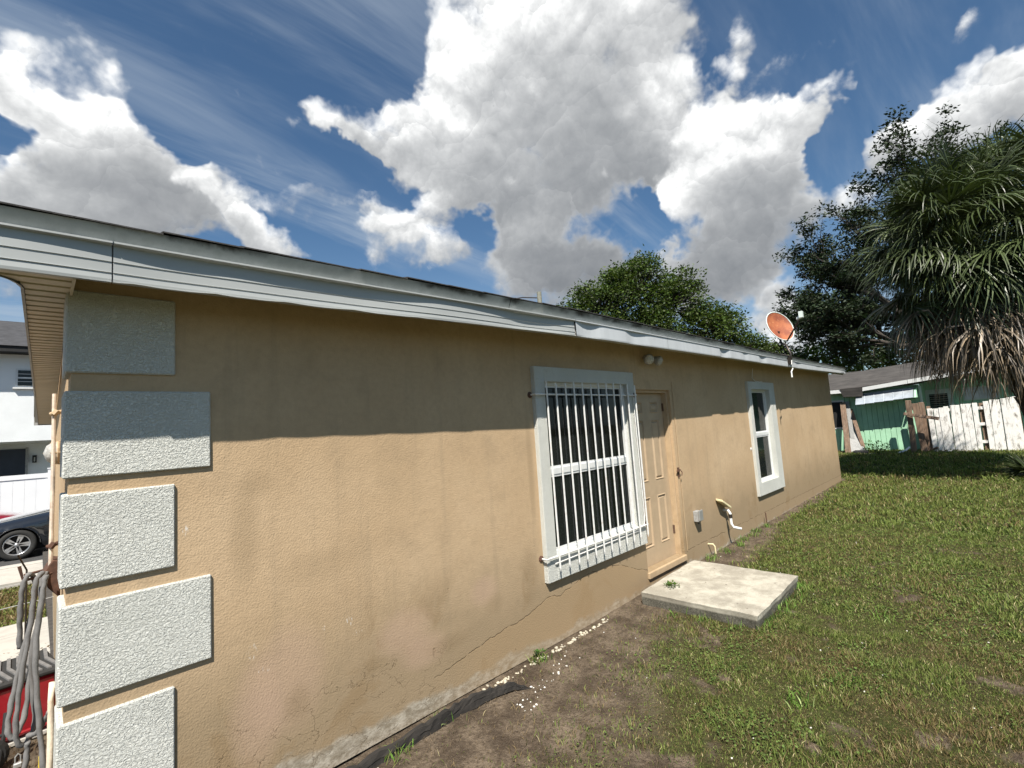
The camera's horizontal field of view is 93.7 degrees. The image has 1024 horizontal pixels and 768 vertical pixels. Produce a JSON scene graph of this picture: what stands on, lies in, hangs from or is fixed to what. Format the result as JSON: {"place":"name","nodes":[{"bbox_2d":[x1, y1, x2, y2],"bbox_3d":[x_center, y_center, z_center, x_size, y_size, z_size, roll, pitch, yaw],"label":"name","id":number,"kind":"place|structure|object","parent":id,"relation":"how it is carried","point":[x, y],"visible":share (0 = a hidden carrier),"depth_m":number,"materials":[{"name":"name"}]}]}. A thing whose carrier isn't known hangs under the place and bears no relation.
{"place":"outdoors","nodes":[
{"label":"outdoors","id":0,"kind":"place"},
{"bbox_2d":[0,563,42,589],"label":"pavement","id":1,"kind":"structure","parent":0,"point":[9,577],"depth_m":8.68,"materials":[{"name":"concrete"}]},
{"bbox_2d":[0,547,48,566],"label":"road","id":2,"kind":"structure","parent":0,"point":[35,554],"depth_m":10.35,"materials":[{"name":"grey asphalt"}]},
{"bbox_2d":[0,511,23,518],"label":"parked car","id":3,"kind":"object","parent":2,"relation":"on","point":[4,514],"visible":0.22,"depth_m":12.59,"materials":[{"name":"red paint"}]},
{"bbox_2d":[0,508,49,560],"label":"parked car","id":4,"kind":"object","parent":2,"relation":"on","point":[24,535],"visible":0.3,"depth_m":10.45,"materials":[{"name":"black paint"}]},
{"bbox_2d":[0,617,49,661],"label":"front path","id":5,"kind":"structure","parent":0,"point":[8,636],"depth_m":5.09,"materials":[{"name":"concrete"}]},
{"bbox_2d":[0,321,51,501],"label":"white house","id":6,"kind":"structure","parent":0,"point":[25,441],"depth_m":16.95,"materials":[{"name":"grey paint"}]},
{"bbox_2d":[0,449,25,501],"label":"door","id":7,"kind":"structure","parent":6,"relation":"in","point":[12,461],"depth_m":17.59,"materials":[{"name":"blue paint"}]},
{"bbox_2d":[13,368,32,388],"bbox_3d":[-17.004,-0.177,17.116,1.100,0.720,0.140,2,-8,-45],"label":"window","id":8,"kind":"structure","parent":6,"relation":"in","point":[23,377],"depth_m":16.90,"materials":[{"name":"white paint"}]},
{"bbox_2d":[0,445,1023,767],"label":"grass","id":9,"kind":"structure","parent":0,"point":[908,461],"depth_m":4.16,"materials":[{"name":"green plant"}]},
{"bbox_2d":[0,0,1023,384],"label":"sky","id":10,"kind":"structure","parent":0,"point":[510,148],"materials":[{"name":"blue"}]},
{"bbox_2d":[1,450,1023,767],"bbox_3d":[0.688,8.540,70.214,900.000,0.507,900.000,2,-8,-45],"label":"ground","id":11,"kind":"structure","parent":0,"point":[475,740],"depth_m":3.25,"materials":[{"name":"soil"}]},
{"bbox_2d":[0,712,9,767],"bbox_3d":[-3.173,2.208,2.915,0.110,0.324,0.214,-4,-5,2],"label":"black hand truck","id":12,"kind":"object","parent":11,"relation":"on","point":[4,750],"visible":0.85,"depth_m":2.96,"materials":[{"name":"metal"}]},
{"bbox_2d":[13,753,21,767],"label":"padlock","id":13,"kind":"object","parent":11,"relation":"on","point":[17,764],"visible":0.97,"depth_m":2.95,"materials":[{"name":"grey metal"}]},
{"bbox_2d":[0,560,42,569],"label":"kerb","id":14,"kind":"structure","parent":11,"relation":"on","point":[20,564],"depth_m":9.44,"materials":[{"name":"concrete"}]},
{"bbox_2d":[0,468,50,512],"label":"vinyl fence","id":15,"kind":"object","parent":11,"relation":"on","point":[36,497],"visible":0.07,"depth_m":14.71,"materials":[{"name":"white plastic"}]},
{"bbox_2d":[0,583,52,767],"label":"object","id":16,"kind":"object","parent":11,"relation":"on","point":[9,765],"visible":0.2,"depth_m":4.81,"materials":[{"name":"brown plant"}]},
{"bbox_2d":[0,554,53,634],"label":"wire fence","id":17,"kind":"object","parent":11,"relation":"on","point":[25,603],"visible":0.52,"depth_m":4.09,"materials":[{"name":"grey metal"}]},
{"bbox_2d":[0,647,54,747],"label":"red cart","id":18,"kind":"object","parent":11,"relation":"on","point":[8,667],"visible":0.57,"depth_m":3.30,"materials":[{"name":"metal"}]},
{"bbox_2d":[0,201,845,767],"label":"stucco house","id":19,"kind":"structure","parent":11,"relation":"on","point":[308,513],"depth_m":2.92,"materials":[{"name":"beige paint"}]},
{"bbox_2d":[17,556,59,595],"bbox_3d":[-2.345,0.970,2.380,0.152,0.188,0.194,2,-8,-45],"label":"hose hanger","id":20,"kind":"object","parent":19,"relation":"attached to","point":[51,568],"visible":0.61,"depth_m":2.37,"materials":[{"name":"metal"}]},
{"bbox_2d":[4,571,48,767],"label":"flat hose","id":21,"kind":"object","parent":20,"relation":"hanging from","point":[29,644],"visible":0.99,"depth_m":2.20,"materials":[{"name":"grey fabric"}]},
{"bbox_2d":[46,681,54,767],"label":"pipe","id":22,"kind":"object","parent":19,"relation":"attached to","point":[50,725],"visible":0.92,"depth_m":2.15,"materials":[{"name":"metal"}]},
{"bbox_2d":[43,440,60,463],"bbox_3d":[-2.484,0.373,2.605,0.089,0.137,0.132,2,-8,-45],"label":"wall lantern","id":23,"kind":"object","parent":19,"relation":"attached to","point":[47,453],"depth_m":2.57,"materials":[{"name":"white glass"}]},
{"bbox_2d":[46,394,60,564],"bbox_3d":[-2.306,0.476,2.431,0.067,0.860,0.052,2,-8,-45],"label":"corner pipe","id":24,"kind":"object","parent":19,"relation":"attached to","point":[51,545],"visible":0.84,"depth_m":2.42,"materials":[{"name":"beige paint"}]},
{"bbox_2d":[519,291,541,302],"bbox_3d":[0.696,-1.685,19.777,1.344,4.260,0.199,-3,-5,-5],"label":"utility pole","id":25,"kind":"object","parent":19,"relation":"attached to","point":[539,297],"visible":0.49,"depth_m":19.95,"materials":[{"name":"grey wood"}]},
{"bbox_2d":[530,366,647,583],"bbox_3d":[0.769,0.800,4.825,1.647,1.878,0.200,2,-8,-45],"label":"window","id":26,"kind":"structure","parent":19,"relation":"in","point":[552,573],"depth_m":4.70,"materials":[{"name":"white paint"}]},
{"bbox_2d":[643,354,662,365],"bbox_3d":[1.659,-0.290,5.695,0.357,0.148,0.157,2,-8,-45],"label":"floodlight","id":27,"kind":"object","parent":19,"relation":"attached to","point":[648,359],"visible":1,"depth_m":5.61,"materials":[{"name":"grey plastic"}]},
{"bbox_2d":[635,382,687,578],"bbox_3d":[1.715,1.060,5.732,0.959,2.200,0.236,2,-8,-45],"label":"door","id":28,"kind":"structure","parent":19,"relation":"in","point":[664,539],"depth_m":5.84,"materials":[{"name":"beige paint"}]},
{"bbox_2d":[693,509,703,523],"bbox_3d":[2.385,1.703,6.146,0.110,0.177,0.087,2,-8,-45],"label":"outlet box","id":29,"kind":"object","parent":19,"relation":"attached to","point":[698,516],"visible":1,"depth_m":6.11,"materials":[{"name":"grey plastic"}]},
{"bbox_2d":[716,499,730,507],"bbox_3d":[2.953,1.667,6.697,0.280,0.170,0.090,2,-8,-45],"label":"splash guard","id":30,"kind":"object","parent":19,"relation":"attached to","point":[723,503],"visible":1,"depth_m":6.65,"materials":[{"name":"beige plastic"}]},
{"bbox_2d":[723,509,741,529],"bbox_3d":[3.078,1.897,6.720,0.233,0.291,0.069,-6,-6,26],"label":"drain pipe","id":31,"kind":"object","parent":19,"relation":"attached to","point":[730,519],"visible":1,"depth_m":6.70,"materials":[{"name":"white plastic"}]},
{"bbox_2d":[745,381,784,496],"bbox_3d":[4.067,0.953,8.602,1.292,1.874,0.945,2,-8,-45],"label":"window","id":32,"kind":"structure","parent":19,"relation":"in","point":[760,396],"depth_m":8.41,"materials":[{"name":"white paint"}]},
{"bbox_2d":[766,311,803,376],"bbox_3d":[5.051,-0.745,8.718,0.542,1.275,0.618,2,-8,-45],"label":"satellite dish","id":33,"kind":"object","parent":19,"relation":"attached to","point":[780,326],"visible":0.99,"depth_m":8.88,"materials":[{"name":"orange metal"}]},
{"bbox_2d":[346,682,530,767],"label":"edging","id":34,"kind":"object","parent":11,"relation":"on","point":[416,734],"visible":0.96,"depth_m":3.06,"materials":[{"name":"black plastic"}]},
{"bbox_2d":[535,648,546,655],"bbox_3d":[0.232,2.173,3.901,0.104,0.033,0.130,2,-8,-45],"label":"weed","id":35,"kind":"object","parent":11,"relation":"on","point":[538,651],"visible":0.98,"depth_m":3.91,"materials":[{"name":"green plant"}]},
{"bbox_2d":[482,618,607,689],"bbox_3d":[0.053,2.219,3.714,2.390,0.050,0.102,2,-8,-45],"label":"rubble","id":36,"kind":"object","parent":11,"relation":"on","point":[552,651],"visible":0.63,"depth_m":4.00,"materials":[{"name":"white stone"}]},
{"bbox_2d":[557,244,819,361],"bbox_3d":[9.332,-1.912,28.537,17.262,12.329,6.861,-3,-6,-11],"label":"leafy tree","id":37,"kind":"object","parent":11,"relation":"on","point":[671,294],"visible":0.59,"depth_m":26.92,"materials":[{"name":"green plant"}]},
{"bbox_2d":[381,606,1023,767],"bbox_3d":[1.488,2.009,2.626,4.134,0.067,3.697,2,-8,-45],"label":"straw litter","id":38,"kind":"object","parent":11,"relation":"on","point":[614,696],"visible":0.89,"depth_m":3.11,"materials":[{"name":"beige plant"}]},
{"bbox_2d":[641,560,797,628],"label":"concrete slab","id":39,"kind":"structure","parent":11,"relation":"on","point":[734,594],"depth_m":4.72,"materials":[{"name":"grey concrete"}]},
{"bbox_2d":[664,580,679,587],"bbox_3d":[1.632,2.053,4.919,0.173,0.043,0.164,-1,-6,-24],"label":"weed","id":40,"kind":"object","parent":39,"relation":"on","point":[670,583],"visible":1,"depth_m":4.93,"materials":[{"name":"green plant"}]},
{"bbox_2d":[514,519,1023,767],"bbox_3d":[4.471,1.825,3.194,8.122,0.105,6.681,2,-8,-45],"label":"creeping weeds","id":41,"kind":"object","parent":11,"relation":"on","point":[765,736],"visible":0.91,"depth_m":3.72,"materials":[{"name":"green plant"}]},
{"bbox_2d":[840,402,850,452],"bbox_3d":[12.187,1.593,17.540,0.174,1.844,0.620,-8,-7,37],"label":"wood plank","id":42,"kind":"object","parent":11,"relation":"on","point":[845,428],"visible":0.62,"depth_m":17.52,"materials":[{"name":"brown wood"}]},
{"bbox_2d":[845,401,854,438],"bbox_3d":[12.394,1.566,17.559,0.133,1.870,0.543,-7,-6,32],"label":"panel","id":43,"kind":"object","parent":11,"relation":"on","point":[850,423],"visible":0.58,"depth_m":17.61,"materials":[{"name":"white wood"}]},
{"bbox_2d":[778,328,923,373],"bbox_3d":[22.972,-0.612,28.092,16.386,8.100,8.579,-7,-6,27],"label":"leafy tree","id":44,"kind":"object","parent":11,"relation":"on","point":[823,358],"visible":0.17,"depth_m":28.30,"materials":[{"name":"green plant"}]},
{"bbox_2d":[850,425,864,451],"bbox_3d":[12.474,1.979,17.288,0.720,1.062,0.530,2,-8,-45],"label":"sheet panel","id":45,"kind":"object","parent":11,"relation":"on","point":[855,444],"visible":0.5,"depth_m":17.26,"materials":[{"name":"grey plastic"}]},
{"bbox_2d":[850,409,865,448],"bbox_3d":[12.512,1.691,17.365,0.118,1.588,0.751,-5,-6,13],"label":"wood plank","id":46,"kind":"object","parent":11,"relation":"on","point":[857,429],"visible":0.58,"depth_m":17.38,"materials":[{"name":"brown wood"}]},
{"bbox_2d":[853,450,868,453],"bbox_3d":[12.345,2.440,16.965,0.400,0.200,0.440,2,-8,-45],"label":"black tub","id":47,"kind":"object","parent":11,"relation":"on","point":[861,451],"visible":0.52,"depth_m":16.82,"materials":[{"name":"black plastic"}]},
{"bbox_2d":[862,440,890,451],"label":"weeds","id":48,"kind":"object","parent":11,"relation":"on","point":[872,447],"visible":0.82,"depth_m":16.71,"materials":[{"name":"green plant"}]},
{"bbox_2d":[771,100,1022,367],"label":"oak tree","id":49,"kind":"object","parent":11,"relation":"on","point":[837,322],"visible":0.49,"depth_m":24.72,"materials":[{"name":"green plant"}]},
{"bbox_2d":[905,400,916,451],"bbox_3d":[13.363,1.418,16.070,0.239,1.742,0.190,2,-8,-45],"label":"wood post","id":50,"kind":"object","parent":11,"relation":"on","point":[910,421],"visible":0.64,"depth_m":16.04,"materials":[{"name":"brown wood"}]},
{"bbox_2d":[903,412,938,419],"bbox_3d":[13.424,1.055,15.756,0.065,0.319,0.894,1,-7,-42],"label":"cross board","id":51,"kind":"object","parent":50,"relation":"attached to","point":[921,416],"visible":1,"depth_m":15.73,"materials":[{"name":"brown wood"}]},
{"bbox_2d":[912,403,927,450],"bbox_3d":[13.631,1.453,16.047,0.050,1.630,0.249,2,-8,-45],"label":"wood plank","id":52,"kind":"object","parent":11,"relation":"on","point":[920,429],"visible":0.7,"depth_m":16.03,"materials":[{"name":"brown wood"}]},
{"bbox_2d":[918,402,932,449],"bbox_3d":[13.789,1.428,15.995,0.100,1.648,0.209,2,-8,-45],"label":"wood plank","id":53,"kind":"object","parent":11,"relation":"on","point":[925,425],"visible":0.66,"depth_m":15.98,"materials":[{"name":"brown wood"}]},
{"bbox_2d":[828,359,1023,451],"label":"green house","id":54,"kind":"structure","parent":11,"relation":"on","point":[876,398],"depth_m":17.06,"materials":[{"name":"green"}]},
{"bbox_2d":[831,400,843,428],"bbox_3d":[12.256,1.163,18.125,0.043,1.070,0.570,2,-8,-45],"label":"window","id":55,"kind":"structure","parent":54,"relation":"in","point":[835,404],"depth_m":18.09,"materials":[{"name":"black glass"}]},
{"bbox_2d":[925,388,953,407],"bbox_3d":[15.003,0.515,16.879,0.117,0.660,0.760,2,-8,-45],"label":"window","id":56,"kind":"structure","parent":54,"relation":"in","point":[945,398],"depth_m":16.85,"materials":[{"name":"grey metal"}]},
{"bbox_2d":[962,385,999,400],"bbox_3d":[15.769,0.299,16.150,0.060,0.450,0.870,2,-8,-45],"label":"window","id":57,"kind":"structure","parent":54,"relation":"in","point":[969,396],"depth_m":16.17,"materials":[{"name":"metal"}]},
{"bbox_2d":[833,114,1023,416],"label":"cabbage palm","id":58,"kind":"object","parent":11,"relation":"on","point":[971,319],"visible":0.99,"depth_m":9.91,"materials":[{"name":"green plant"}]},
{"bbox_2d":[940,448,990,451],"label":"weeds","id":59,"kind":"object","parent":11,"relation":"on","point":[960,450],"visible":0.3,"depth_m":15.21,"materials":[{"name":"green plant"}]},
{"bbox_2d":[922,120,1023,303],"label":"cabbage palm","id":60,"kind":"object","parent":11,"relation":"on","point":[1017,135],"visible":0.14,"depth_m":10.45,"materials":[{"name":"green plant"}]},
{"bbox_2d":[926,396,1023,450],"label":"board fence","id":61,"kind":"object","parent":11,"relation":"on","point":[1010,421],"visible":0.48,"depth_m":15.04,"materials":[{"name":"white wood"}]},
{"bbox_2d":[995,449,1023,478],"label":"palmetto","id":62,"kind":"object","parent":11,"relation":"on","point":[1018,467],"visible":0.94,"depth_m":10.30,"materials":[{"name":"green plant"}]},
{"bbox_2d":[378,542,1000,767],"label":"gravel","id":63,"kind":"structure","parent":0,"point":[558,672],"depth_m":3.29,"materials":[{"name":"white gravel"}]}
]}

